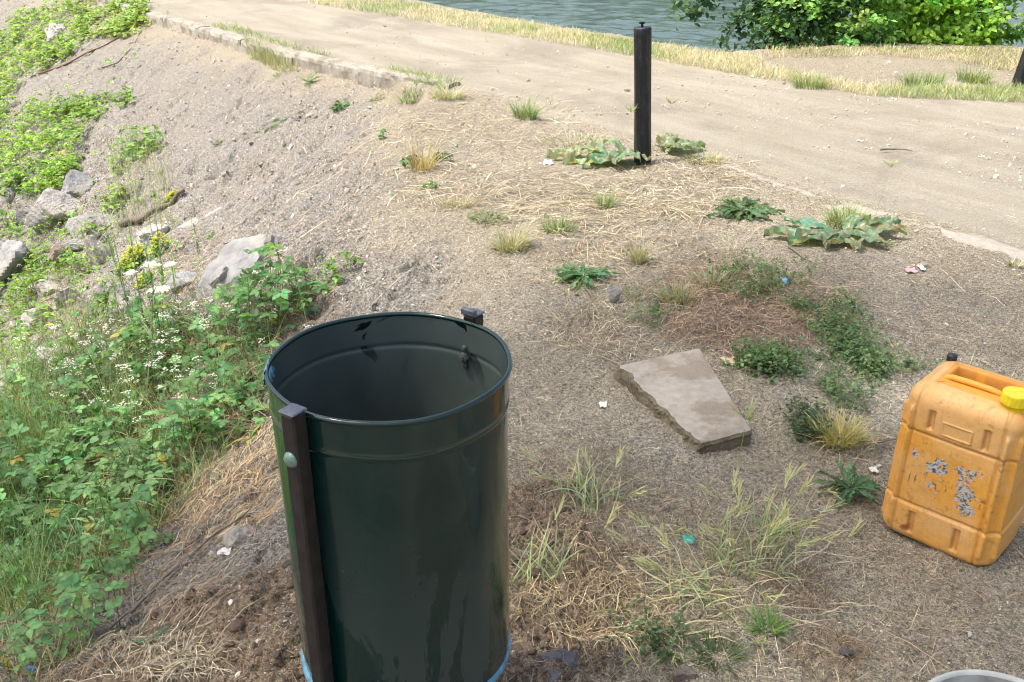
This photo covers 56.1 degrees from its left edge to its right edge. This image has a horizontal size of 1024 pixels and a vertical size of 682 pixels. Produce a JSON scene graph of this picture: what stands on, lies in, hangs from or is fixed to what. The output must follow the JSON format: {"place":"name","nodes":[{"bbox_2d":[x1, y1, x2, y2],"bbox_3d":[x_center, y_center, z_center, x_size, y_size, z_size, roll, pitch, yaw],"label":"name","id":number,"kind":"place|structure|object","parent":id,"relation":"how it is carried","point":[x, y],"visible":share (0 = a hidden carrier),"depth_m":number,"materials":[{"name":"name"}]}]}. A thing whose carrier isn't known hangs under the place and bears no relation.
{"place":"outdoors","nodes":[
{"label":"outdoors","id":0,"kind":"place"},
{"bbox_2d":[0,111,337,681],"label":"tall grass","id":1,"kind":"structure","parent":0,"point":[31,421],"depth_m":4.14,"materials":[{"name":"plant"}]},
{"bbox_2d":[0,0,463,681],"bbox_3d":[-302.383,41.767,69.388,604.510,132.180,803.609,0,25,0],"label":"embankment","id":2,"kind":"structure","parent":0,"point":[210,120],"depth_m":6.54,"materials":[{"name":"soil"}]},
{"bbox_2d":[0,186,17,207],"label":"rock","id":3,"kind":"object","parent":2,"relation":"on","point":[9,193],"visible":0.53,"depth_m":9.93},
{"bbox_2d":[0,239,33,282],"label":"rock","id":4,"kind":"object","parent":2,"relation":"on","point":[13,253],"visible":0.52,"depth_m":8.73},
{"bbox_2d":[13,211,28,224],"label":"rock","id":5,"kind":"object","parent":2,"relation":"on","point":[20,216],"visible":0.4,"depth_m":9.54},
{"bbox_2d":[16,347,59,371],"bbox_3d":[-2.761,0.130,5.681,0.309,0.218,0.288,-3,26,-6],"label":"rock","id":6,"kind":"object","parent":2,"relation":"on","point":[42,355],"visible":0.14,"depth_m":5.57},
{"bbox_2d":[19,306,57,335],"bbox_3d":[-3.464,-0.170,7.067,0.328,0.259,0.275,-12,28,-23],"label":"rock","id":7,"kind":"object","parent":2,"relation":"on","point":[26,316],"visible":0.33,"depth_m":6.95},
{"bbox_2d":[34,274,60,298],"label":"rock","id":8,"kind":"object","parent":2,"relation":"on","point":[40,288],"visible":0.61,"depth_m":8.21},
{"bbox_2d":[24,188,83,232],"bbox_3d":[-4.243,-1.207,9.289,0.785,0.632,0.473,-5,31,16],"label":"rock","id":9,"kind":"object","parent":2,"relation":"on","point":[49,201],"visible":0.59,"depth_m":9.11,"materials":[{"name":"stone"}]},
{"bbox_2d":[45,23,65,43],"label":"rock","id":10,"kind":"object","parent":2,"relation":"on","point":[51,31],"visible":0.64,"depth_m":13.55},
{"bbox_2d":[49,245,72,265],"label":"rock","id":11,"kind":"object","parent":2,"relation":"on","point":[53,254],"visible":0.4,"depth_m":8.52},
{"bbox_2d":[54,287,80,310],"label":"rock","id":12,"kind":"object","parent":2,"relation":"on","point":[58,299],"visible":0.35,"depth_m":6.80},
{"bbox_2d":[59,235,85,251],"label":"rock","id":13,"kind":"object","parent":2,"relation":"on","point":[74,247],"visible":0.39,"depth_m":8.57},
{"bbox_2d":[61,170,94,198],"bbox_3d":[-4.250,-1.462,9.418,0.354,0.439,0.242,0,26,1],"label":"rock","id":14,"kind":"object","parent":2,"relation":"on","point":[75,180],"visible":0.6,"depth_m":9.34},
{"bbox_2d":[37,29,135,74],"bbox_3d":[-5.506,-3.708,12.339,1.542,0.628,0.144,5,26,10],"label":"exposed root","id":15,"kind":"object","parent":2,"relation":"on","point":[60,66],"visible":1,"depth_m":12.33,"materials":[{"name":"brown plant"}]},
{"bbox_2d":[65,212,113,243],"bbox_3d":[-3.814,-1.055,8.801,0.476,0.234,0.461,23,34,39],"label":"rock","id":16,"kind":"object","parent":2,"relation":"on","point":[72,224],"visible":0.58,"depth_m":8.68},
{"bbox_2d":[75,282,107,315],"bbox_3d":[-2.763,-0.233,6.338,0.204,0.301,0.145,9,27,18],"label":"rock","id":17,"kind":"object","parent":2,"relation":"on","point":[86,294],"visible":0.27,"depth_m":6.28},
{"bbox_2d":[86,291,108,316],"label":"leafy plant","id":18,"kind":"object","parent":2,"relation":"on","point":[100,307],"visible":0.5,"depth_m":6.20,"materials":[{"name":"green plant"}]},
{"bbox_2d":[84,234,111,265],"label":"rock","id":19,"kind":"object","parent":2,"relation":"on","point":[93,240],"visible":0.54,"depth_m":8.11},
{"bbox_2d":[99,183,127,212],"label":"leafy plant","id":20,"kind":"object","parent":2,"relation":"on","point":[116,193],"visible":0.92,"depth_m":8.83,"materials":[{"name":"green plant"}]},
{"bbox_2d":[104,297,131,324],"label":"rock","id":21,"kind":"object","parent":2,"relation":"on","point":[121,302],"visible":0.17,"depth_m":5.58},
{"bbox_2d":[108,283,129,302],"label":"rock","id":22,"kind":"object","parent":2,"relation":"on","point":[120,288],"visible":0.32,"depth_m":6.06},
{"bbox_2d":[105,233,134,320],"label":"grass stalk","id":23,"kind":"object","parent":2,"relation":"on","point":[109,243],"depth_m":4.85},
{"bbox_2d":[106,124,152,176],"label":"leafy plant","id":24,"kind":"object","parent":2,"relation":"on","point":[145,127],"visible":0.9,"depth_m":9.31,"materials":[{"name":"green plant"}]},
{"bbox_2d":[115,243,147,277],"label":"spurge plant","id":25,"kind":"object","parent":2,"relation":"on","point":[128,259],"visible":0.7,"depth_m":6.54,"materials":[{"name":"yellow plant"}]},
{"bbox_2d":[137,267,159,395],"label":"grass stalk","id":26,"kind":"object","parent":2,"relation":"on","point":[151,335],"depth_m":4.28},
{"bbox_2d":[107,549,189,629],"bbox_3d":[-1.007,0.701,2.741,0.049,0.063,0.427,5,26,11],"label":"fallen branch","id":27,"kind":"object","parent":2,"relation":"on","point":[127,612],"visible":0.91,"depth_m":2.63,"materials":[{"name":"wood"}]},
{"bbox_2d":[133,224,168,244],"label":"rock","id":28,"kind":"object","parent":2,"relation":"on","point":[154,231],"visible":0.47,"depth_m":7.89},
{"bbox_2d":[118,188,184,227],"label":"fallen branch","id":29,"kind":"object","parent":2,"relation":"on","point":[140,219],"visible":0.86,"depth_m":8.30,"materials":[{"name":"wood"}]},
{"bbox_2d":[139,124,164,155],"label":"leafy plant","id":30,"kind":"object","parent":2,"relation":"on","point":[154,137],"visible":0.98,"depth_m":9.20,"materials":[{"name":"green plant"}]},
{"bbox_2d":[141,229,165,356],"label":"grass stalk","id":31,"kind":"object","parent":2,"relation":"on","point":[145,248],"depth_m":4.49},
{"bbox_2d":[0,57,313,477],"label":"white blossom","id":32,"kind":"object","parent":2,"relation":"on","point":[157,353],"visible":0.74,"depth_m":4.44,"materials":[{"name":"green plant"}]},
{"bbox_2d":[148,232,169,260],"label":"spurge plant","id":33,"kind":"object","parent":2,"relation":"on","point":[154,244],"visible":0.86,"depth_m":6.40,"materials":[{"name":"yellow plant"}]},
{"bbox_2d":[151,201,167,302],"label":"grass stalk","id":34,"kind":"object","parent":2,"relation":"on","point":[159,247],"depth_m":5.18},
{"bbox_2d":[0,0,334,681],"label":"bramble leaves","id":35,"kind":"object","parent":2,"relation":"on","point":[130,510],"visible":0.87,"depth_m":4.28,"materials":[{"name":"green plant"}]},
{"bbox_2d":[0,0,335,603],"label":"mixed weeds","id":36,"kind":"object","parent":2,"relation":"on","point":[106,506],"visible":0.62,"depth_m":4.01,"materials":[{"name":"green plant"}]},
{"bbox_2d":[166,270,197,293],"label":"rock","id":37,"kind":"object","parent":2,"relation":"on","point":[185,277],"visible":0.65,"depth_m":5.41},
{"bbox_2d":[129,507,251,613],"bbox_3d":[-0.953,0.642,2.823,0.074,0.061,0.519,11,28,22],"label":"fallen branch","id":38,"kind":"object","parent":2,"relation":"on","point":[134,608],"visible":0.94,"depth_m":2.81,"materials":[{"name":"wood"}]},
{"bbox_2d":[159,415,224,458],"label":"rosette plant","id":39,"kind":"object","parent":2,"relation":"on","point":[178,426],"visible":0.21,"depth_m":3.88,"materials":[{"name":"green plant"}]},
{"bbox_2d":[177,207,221,227],"bbox_3d":[-2.361,-0.853,7.168,0.491,0.101,0.348,-44,41,-14],"label":"rock","id":40,"kind":"object","parent":2,"relation":"on","point":[191,222],"visible":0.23,"depth_m":7.16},
{"bbox_2d":[209,266,227,286],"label":"rock","id":41,"kind":"object","parent":2,"relation":"on","point":[221,269],"visible":0.65,"depth_m":5.06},
{"bbox_2d":[195,233,281,303],"bbox_3d":[-1.425,-0.348,5.138,0.654,0.235,0.490,-44,41,-14],"label":"rock","id":42,"kind":"object","parent":2,"relation":"on","point":[231,253],"visible":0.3,"depth_m":5.13,"materials":[{"name":"stone"}]},
{"bbox_2d":[223,525,255,548],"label":"rock","id":43,"kind":"object","parent":2,"relation":"on","point":[233,536],"visible":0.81,"depth_m":2.79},
{"bbox_2d":[322,251,363,285],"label":"leafy plant","id":44,"kind":"object","parent":2,"relation":"on","point":[328,263],"visible":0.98,"depth_m":4.38,"materials":[{"name":"green plant"}]},
{"bbox_2d":[96,479,647,681],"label":"soil clods","id":45,"kind":"object","parent":2,"relation":"on","point":[236,625],"visible":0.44,"depth_m":2.16,"materials":[{"name":"soil"}]},
{"bbox_2d":[157,126,911,657],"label":"dry stalks","id":46,"kind":"object","parent":2,"relation":"on","point":[795,552],"visible":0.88,"depth_m":2.68,"materials":[{"name":"plant"}]},
{"bbox_2d":[0,3,1023,681],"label":"gravel","id":47,"kind":"structure","parent":0,"point":[230,601],"depth_m":4.61,"materials":[{"name":"gravel"}]},
{"bbox_2d":[36,0,1023,681],"bbox_3d":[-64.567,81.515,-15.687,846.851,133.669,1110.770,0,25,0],"label":"ground","id":48,"kind":"structure","parent":0,"point":[482,286],"depth_m":3.32,"materials":[{"name":"soil"}]},
{"bbox_2d":[83,0,460,88],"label":"concrete kerb","id":49,"kind":"structure","parent":48,"relation":"on","point":[368,75],"depth_m":9.23,"materials":[{"name":"concrete"}]},
{"bbox_2d":[125,0,464,87],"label":"kerb grass","id":50,"kind":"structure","parent":48,"relation":"on","point":[269,62],"depth_m":9.59,"materials":[{"name":"plant"}]},
{"bbox_2d":[263,307,511,681],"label":"litter bin","id":51,"kind":"object","parent":48,"relation":"on","point":[390,429],"visible":1,"depth_m":1.49,"materials":[{"name":"green metal"}]},
{"bbox_2d":[395,72,433,104],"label":"grass tuft","id":52,"kind":"object","parent":48,"relation":"on","point":[405,99],"visible":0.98,"depth_m":7.92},
{"bbox_2d":[384,131,455,172],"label":"grass tuft","id":53,"kind":"object","parent":48,"relation":"on","point":[419,164],"visible":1,"depth_m":5.59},
{"bbox_2d":[427,81,473,100],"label":"grass tuft","id":54,"kind":"object","parent":48,"relation":"on","point":[444,93],"visible":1,"depth_m":7.34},
{"bbox_2d":[435,189,480,210],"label":"grass tuft","id":55,"kind":"object","parent":48,"relation":"on","point":[457,203],"visible":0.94,"depth_m":4.94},
{"bbox_2d":[467,205,511,227],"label":"grass tuft","id":56,"kind":"object","parent":48,"relation":"on","point":[486,218],"visible":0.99,"depth_m":4.74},
{"bbox_2d":[0,1,1023,681],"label":"straw litter","id":57,"kind":"object","parent":48,"relation":"on","point":[604,341],"visible":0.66,"depth_m":2.85,"materials":[{"name":"plant"}]},
{"bbox_2d":[481,221,546,254],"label":"grass tuft","id":58,"kind":"object","parent":48,"relation":"on","point":[512,248],"visible":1,"depth_m":4.35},
{"bbox_2d":[503,94,551,119],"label":"grass tuft","id":59,"kind":"object","parent":48,"relation":"on","point":[517,113],"visible":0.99,"depth_m":6.74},
{"bbox_2d":[535,648,578,681],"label":"rock","id":60,"kind":"object","parent":48,"relation":"on","point":[570,658],"visible":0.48,"depth_m":1.99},
{"bbox_2d":[536,210,580,233],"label":"grass tuft","id":61,"kind":"object","parent":48,"relation":"on","point":[554,224],"visible":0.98,"depth_m":4.58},
{"bbox_2d":[509,493,625,619],"bbox_3d":[0.117,0.492,2.282,0.373,0.177,0.310,-10,27,-20],"label":"wild barley","id":62,"kind":"object","parent":48,"relation":"on","point":[538,563],"visible":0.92,"depth_m":2.29,"materials":[{"name":"green plant"}]},
{"bbox_2d":[538,128,610,148],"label":"grass tuft","id":63,"kind":"object","parent":48,"relation":"on","point":[557,136],"visible":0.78,"depth_m":6.18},
{"bbox_2d":[548,262,619,291],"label":"rosette plant","id":64,"kind":"object","parent":48,"relation":"on","point":[574,272],"visible":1,"depth_m":4.00,"materials":[{"name":"green plant"}]},
{"bbox_2d":[547,136,650,168],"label":"broadleaf plant","id":65,"kind":"object","parent":48,"relation":"on","point":[595,149],"visible":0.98,"depth_m":5.68,"materials":[{"name":"green plant"}]},
{"bbox_2d":[520,442,691,534],"bbox_3d":[0.223,0.398,2.527,0.338,0.178,0.435,-12,28,-23],"label":"wild barley","id":66,"kind":"object","parent":48,"relation":"on","point":[583,486],"visible":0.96,"depth_m":2.57,"materials":[{"name":"green plant"}]},
{"bbox_2d":[584,183,631,209],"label":"grass tuft","id":67,"kind":"object","parent":48,"relation":"on","point":[606,205],"visible":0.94,"depth_m":4.95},
{"bbox_2d":[605,284,621,301],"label":"rock","id":68,"kind":"object","parent":48,"relation":"on","point":[613,292],"visible":0.99,"depth_m":3.79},
{"bbox_2d":[616,236,659,264],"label":"grass tuft","id":69,"kind":"object","parent":48,"relation":"on","point":[641,256],"visible":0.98,"depth_m":4.20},
{"bbox_2d":[633,21,651,164],"bbox_3d":[0.762,-1.298,5.602,0.104,1.086,0.103,-3,25,2],"label":"wooden post","id":70,"kind":"object","parent":48,"relation":"on","point":[642,78],"visible":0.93,"depth_m":5.50,"materials":[{"name":"brown wood"}]},
{"bbox_2d":[579,580,712,669],"bbox_3d":[0.279,0.632,2.126,0.322,0.114,0.308,21,33,37],"label":"wild barley","id":71,"kind":"object","parent":48,"relation":"on","point":[626,661],"visible":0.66,"depth_m":2.10,"materials":[{"name":"green plant"}]},
{"bbox_2d":[611,278,698,325],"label":"creeping weed","id":72,"kind":"object","parent":48,"relation":"on","point":[652,308],"visible":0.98,"depth_m":3.68,"materials":[{"name":"green plant"}]},
{"bbox_2d":[603,589,714,664],"bbox_3d":[0.319,0.619,2.073,0.242,0.101,0.174,6,26,12],"label":"creeping weed","id":73,"kind":"object","parent":48,"relation":"on","point":[657,639],"visible":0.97,"depth_m":2.07,"materials":[{"name":"green plant"}]},
{"bbox_2d":[647,276,708,304],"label":"grass tuft","id":74,"kind":"object","parent":48,"relation":"on","point":[693,290],"visible":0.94,"depth_m":3.81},
{"bbox_2d":[656,133,704,152],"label":"broadleaf plant","id":75,"kind":"object","parent":48,"relation":"on","point":[667,142],"visible":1,"depth_m":5.89,"materials":[{"name":"green plant"}]},
{"bbox_2d":[614,349,751,453],"bbox_3d":[0.585,0.186,3.044,0.330,0.080,0.522,-10,27,-19],"label":"paving slab","id":76,"kind":"object","parent":48,"relation":"on","point":[686,390],"depth_m":3.00,"materials":[{"name":"stone"}]},
{"bbox_2d":[672,663,697,681],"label":"rock","id":77,"kind":"object","parent":48,"relation":"on","point":[682,672],"visible":0.98,"depth_m":1.98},
{"bbox_2d":[607,520,784,656],"bbox_3d":[0.414,0.537,2.183,0.271,0.162,0.458,-7,26,-15],"label":"wild barley","id":78,"kind":"object","parent":48,"relation":"on","point":[651,565],"visible":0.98,"depth_m":2.21,"materials":[{"name":"green plant"}]},
{"bbox_2d":[680,148,730,166],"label":"grass tuft","id":79,"kind":"object","parent":48,"relation":"on","point":[706,156],"visible":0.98,"depth_m":5.70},
{"bbox_2d":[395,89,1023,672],"bbox_3d":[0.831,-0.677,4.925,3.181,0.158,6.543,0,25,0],"label":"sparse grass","id":80,"kind":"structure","parent":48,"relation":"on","point":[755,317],"depth_m":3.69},
{"bbox_2d":[681,263,738,290],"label":"grass tuft","id":81,"kind":"object","parent":48,"relation":"on","point":[713,276],"visible":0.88,"depth_m":3.98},
{"bbox_2d":[679,622,758,681],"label":"grass tuft","id":82,"kind":"object","parent":48,"relation":"on","point":[712,649],"visible":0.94,"depth_m":2.05,"materials":[{"name":"plant"}]},
{"bbox_2d":[627,465,846,595],"bbox_3d":[0.558,0.471,2.300,0.466,0.231,0.362,-12,28,-23],"label":"wild barley","id":83,"kind":"object","parent":48,"relation":"on","point":[726,517],"visible":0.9,"depth_m":2.33,"materials":[{"name":"green plant"}]},
{"bbox_2d":[727,398,757,467],"bbox_3d":[0.636,0.272,2.666,0.094,0.230,0.105,0,25,0],"label":"barley ear","id":84,"kind":"object","parent":48,"relation":"on","point":[750,409],"visible":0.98,"depth_m":2.65},
{"bbox_2d":[706,196,784,222],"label":"rosette plant","id":85,"kind":"object","parent":48,"relation":"on","point":[745,207],"visible":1,"depth_m":4.82,"materials":[{"name":"green plant"}]},
{"bbox_2d":[707,246,820,304],"bbox_3d":[1.037,-0.303,3.994,0.448,0.108,0.576,14,29,27],"label":"creeping weed","id":86,"kind":"object","parent":48,"relation":"on","point":[759,268],"visible":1,"depth_m":3.96,"materials":[{"name":"green plant"}]},
{"bbox_2d":[721,327,807,382],"bbox_3d":[0.882,0.039,3.273,0.281,0.110,0.323,14,29,26],"label":"creeping weed","id":87,"kind":"object","parent":48,"relation":"on","point":[756,361],"visible":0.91,"depth_m":3.27,"materials":[{"name":"green plant"}]},
{"bbox_2d":[737,596,796,643],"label":"grass tuft","id":88,"kind":"object","parent":48,"relation":"on","point":[776,628],"visible":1,"depth_m":2.12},
{"bbox_2d":[697,461,865,556],"bbox_3d":[0.674,0.397,2.392,0.435,0.261,0.318,-12,28,-23],"label":"wild barley","id":89,"kind":"object","parent":48,"relation":"on","point":[784,527],"visible":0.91,"depth_m":2.44,"materials":[{"name":"green plant"}]},
{"bbox_2d":[756,619,833,639],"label":"fallen branch","id":90,"kind":"object","parent":48,"relation":"on","point":[769,634],"visible":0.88,"depth_m":2.14,"materials":[{"name":"wood"}]},
{"bbox_2d":[777,282,826,310],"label":"creeping weed","id":91,"kind":"object","parent":48,"relation":"on","point":[797,300],"visible":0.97,"depth_m":3.72,"materials":[{"name":"green plant"}]},
{"bbox_2d":[769,393,845,447],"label":"creeping weed","id":92,"kind":"object","parent":48,"relation":"on","point":[801,417],"visible":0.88,"depth_m":2.89,"materials":[{"name":"green plant"}]},
{"bbox_2d":[793,520,845,565],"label":"fallen branch","id":93,"kind":"object","parent":48,"relation":"on","point":[802,560],"visible":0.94,"depth_m":2.36,"materials":[{"name":"wood"}]},
{"bbox_2d":[763,213,907,252],"bbox_3d":[1.517,-0.511,4.475,0.671,0.086,0.411,0,25,0],"label":"broadleaf plant","id":94,"kind":"object","parent":48,"relation":"on","point":[867,230],"visible":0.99,"depth_m":4.46,"materials":[{"name":"green plant"}]},
{"bbox_2d":[797,404,885,454],"bbox_3d":[0.960,0.256,2.829,0.286,0.122,0.256,0,25,0],"label":"grass tuft","id":95,"kind":"object","parent":48,"relation":"on","point":[855,437],"visible":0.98,"depth_m":2.84,"materials":[{"name":"plant"}]},
{"bbox_2d":[838,647,854,656],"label":"rock","id":96,"kind":"object","parent":48,"relation":"on","point":[844,650],"visible":0.98,"depth_m":2.07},
{"bbox_2d":[814,195,879,229],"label":"grass tuft","id":97,"kind":"object","parent":48,"relation":"on","point":[837,216],"visible":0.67,"depth_m":4.67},
{"bbox_2d":[814,460,884,510],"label":"rosette plant","id":98,"kind":"object","parent":48,"relation":"on","point":[853,481],"visible":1,"depth_m":2.62,"materials":[{"name":"green plant"}]},
{"bbox_2d":[757,283,946,424],"bbox_3d":[1.207,0.004,3.341,0.588,0.113,0.985,17,30,32],"label":"creeping weed","id":99,"kind":"object","parent":48,"relation":"on","point":[862,351],"visible":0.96,"depth_m":3.29,"materials":[{"name":"green plant"}]},
{"bbox_2d":[722,164,1023,261],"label":"flush kerb","id":100,"kind":"structure","parent":48,"relation":"on","point":[1012,251],"depth_m":4.47,"materials":[{"name":"concrete"}]},
{"bbox_2d":[881,353,1023,565],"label":"jerrycan","id":101,"kind":"object","parent":48,"relation":"on","point":[955,489],"visible":1,"depth_m":2.31,"materials":[{"name":"orange plastic"}]},
{"bbox_2d":[928,669,1023,681],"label":"bucket","id":102,"kind":"object","parent":48,"relation":"on","point":[971,675],"visible":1,"depth_m":1.67,"materials":[{"name":"grey plastic"}]},
{"bbox_2d":[130,0,1023,246],"bbox_3d":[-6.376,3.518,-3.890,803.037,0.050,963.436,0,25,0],"label":"road","id":103,"kind":"structure","parent":0,"point":[912,183],"depth_m":7.07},
{"bbox_2d":[308,0,1023,102],"bbox_3d":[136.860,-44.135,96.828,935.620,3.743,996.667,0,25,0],"label":"river bank","id":104,"kind":"structure","parent":0,"point":[756,50],"depth_m":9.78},
{"bbox_2d":[666,0,915,51],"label":"riverside shrub","id":105,"kind":"object","parent":104,"relation":"on","point":[815,16],"visible":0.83,"depth_m":9.89,"materials":[{"name":"green plant"}]},
{"bbox_2d":[788,69,837,89],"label":"grass tuft","id":106,"kind":"object","parent":104,"relation":"on","point":[801,84],"visible":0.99,"depth_m":7.78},
{"bbox_2d":[850,0,1022,45],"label":"riverside shrub","id":107,"kind":"object","parent":104,"relation":"on","point":[955,22],"visible":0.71,"depth_m":10.03,"materials":[{"name":"green plant"}]},
{"bbox_2d":[997,0,1023,43],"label":"riverside shrub","id":108,"kind":"object","parent":104,"relation":"on","point":[1011,37],"visible":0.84,"depth_m":10.15,"materials":[{"name":"green plant"}]},
{"bbox_2d":[419,0,1023,52],"bbox_3d":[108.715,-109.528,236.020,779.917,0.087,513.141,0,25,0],"label":"water","id":109,"kind":"structure","parent":0,"point":[624,17],"depth_m":22.00,"materials":[{"name":"blue liquid"}]},
{"bbox_2d":[705,43,1023,92],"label":"path","id":110,"kind":"structure","parent":0,"point":[824,64],"depth_m":8.83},
{"bbox_2d":[895,64,955,85],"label":"grass tuft","id":111,"kind":"object","parent":110,"relation":"on","point":[943,79],"visible":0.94,"depth_m":7.92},
{"bbox_2d":[953,61,996,84],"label":"grass tuft","id":112,"kind":"object","parent":110,"relation":"on","point":[979,77],"visible":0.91,"depth_m":7.93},
{"bbox_2d":[1011,49,1023,87],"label":"wooden post","id":113,"kind":"object","parent":110,"relation":"on","point":[1019,73],"visible":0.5,"depth_m":7.79,"materials":[{"name":"brown wood"}]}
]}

